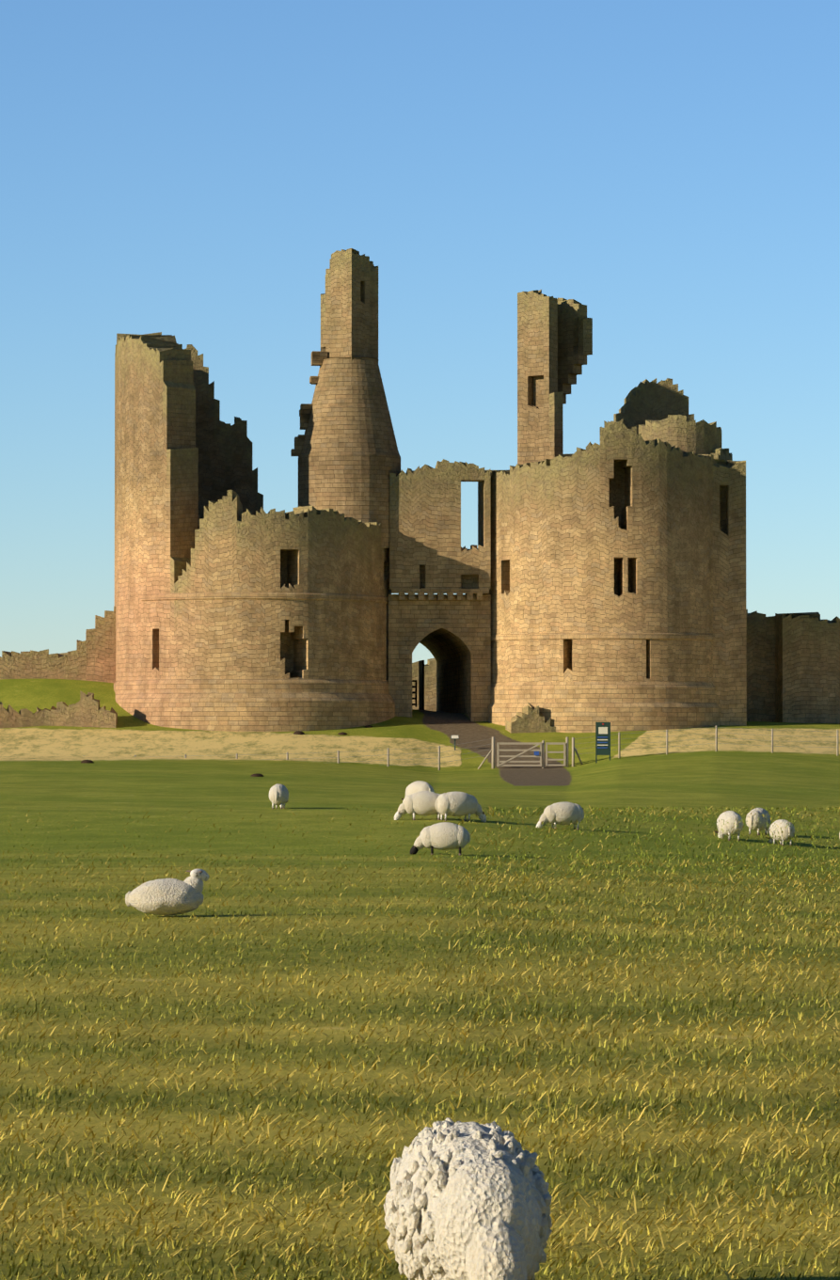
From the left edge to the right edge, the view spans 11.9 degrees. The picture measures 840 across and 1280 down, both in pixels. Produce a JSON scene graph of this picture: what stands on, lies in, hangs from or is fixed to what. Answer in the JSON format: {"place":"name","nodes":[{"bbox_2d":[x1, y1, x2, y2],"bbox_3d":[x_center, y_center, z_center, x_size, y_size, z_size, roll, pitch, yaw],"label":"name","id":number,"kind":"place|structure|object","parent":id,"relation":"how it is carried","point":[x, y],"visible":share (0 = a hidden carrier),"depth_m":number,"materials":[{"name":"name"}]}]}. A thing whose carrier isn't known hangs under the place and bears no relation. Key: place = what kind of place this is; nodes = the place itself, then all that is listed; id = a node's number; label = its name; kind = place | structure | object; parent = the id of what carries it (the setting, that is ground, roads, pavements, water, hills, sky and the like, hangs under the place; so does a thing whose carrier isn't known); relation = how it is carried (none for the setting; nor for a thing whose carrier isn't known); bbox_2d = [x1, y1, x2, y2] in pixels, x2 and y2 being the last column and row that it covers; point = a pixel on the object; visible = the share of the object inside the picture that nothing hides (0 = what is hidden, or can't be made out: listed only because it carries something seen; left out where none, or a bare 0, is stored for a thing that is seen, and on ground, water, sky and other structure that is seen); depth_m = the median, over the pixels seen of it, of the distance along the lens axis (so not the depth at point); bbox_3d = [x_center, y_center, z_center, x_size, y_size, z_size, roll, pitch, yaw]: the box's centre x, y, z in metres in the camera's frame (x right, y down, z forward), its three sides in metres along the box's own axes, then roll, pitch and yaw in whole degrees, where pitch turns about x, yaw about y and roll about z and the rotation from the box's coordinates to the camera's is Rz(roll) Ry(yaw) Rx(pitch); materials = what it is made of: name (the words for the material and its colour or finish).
{"place":"outdoors","nodes":[
{"label":"outdoors","id":0,"kind":"place"},
{"bbox_2d":[0,679,839,1279],"bbox_3d":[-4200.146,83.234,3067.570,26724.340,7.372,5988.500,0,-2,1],"label":"ground","id":1,"kind":"structure","parent":0,"point":[143,767],"depth_m":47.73,"materials":[{"name":"green plant"}]},
{"bbox_2d":[125,869,208,916],"bbox_3d":[-3.896,3.889,62.060,1.305,0.720,0.832,0,-2,-7],"label":"sheep","id":2,"kind":"object","parent":1,"relation":"on","point":[169,896],"visible":1,"depth_m":61.81,"materials":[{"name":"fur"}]},
{"bbox_2d":[80,725,372,776],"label":"molehills","id":3,"kind":"object","parent":1,"relation":"on","point":[252,775],"visible":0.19,"depth_m":186.58,"materials":[{"name":"brown soil"}]},
{"bbox_2d":[268,784,288,808],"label":"sheep","id":4,"kind":"object","parent":1,"relation":"on","point":[278,794],"visible":0.98,"depth_m":128.24},
{"bbox_2d":[394,790,441,820],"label":"sheep","id":5,"kind":"object","parent":1,"relation":"on","point":[421,803],"visible":0.81,"depth_m":120.53},
{"bbox_2d":[411,660,424,710],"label":"passage gate","id":6,"kind":"structure","parent":1,"relation":"on","point":[421,685],"depth_m":232.53,"materials":[{"name":"black metal"}]},
{"bbox_2d":[401,780,434,800],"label":"sheep","id":7,"kind":"object","parent":1,"relation":"on","point":[416,786],"visible":0.44,"depth_m":132.56},
{"bbox_2d":[0,248,839,733],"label":"castle","id":8,"kind":"structure","parent":1,"relation":"on","point":[583,591],"depth_m":213.21,"materials":[{"name":"stone"}]},
{"bbox_2d":[410,821,470,855],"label":"sheep","id":9,"kind":"object","parent":1,"relation":"on","point":[444,836],"visible":1,"depth_m":104.92},
{"bbox_2d":[82,722,838,770],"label":"fence","id":10,"kind":"object","parent":1,"relation":"on","point":[603,745],"visible":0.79,"depth_m":199.35,"materials":[{"name":"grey wood"}]},
{"bbox_2d":[435,791,486,821],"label":"sheep","id":11,"kind":"object","parent":1,"relation":"on","point":[456,803],"visible":0.96,"depth_m":120.35},
{"bbox_2d":[383,1117,552,1279],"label":"sheep","id":12,"kind":"object","parent":1,"relation":"on","point":[467,1200],"visible":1,"depth_m":16.90},
{"bbox_2d":[536,801,584,829],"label":"sheep","id":13,"kind":"object","parent":1,"relation":"on","point":[562,812],"visible":0.85,"depth_m":120.31},
{"bbox_2d":[714,810,742,840],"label":"sheep","id":14,"kind":"object","parent":1,"relation":"on","point":[730,817],"visible":0.81,"depth_m":121.18},
{"bbox_2d":[745,807,771,835],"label":"sheep","id":15,"kind":"object","parent":1,"relation":"on","point":[762,825],"visible":0.81,"depth_m":125.66},
{"bbox_2d":[765,819,794,846],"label":"sheep","id":16,"kind":"object","parent":1,"relation":"on","point":[783,829],"visible":0.79,"depth_m":120.63},
{"bbox_2d":[0,0,839,664],"label":"sky","id":17,"kind":"structure","parent":0,"point":[194,172],"materials":[{"name":"blue"}]}
]}

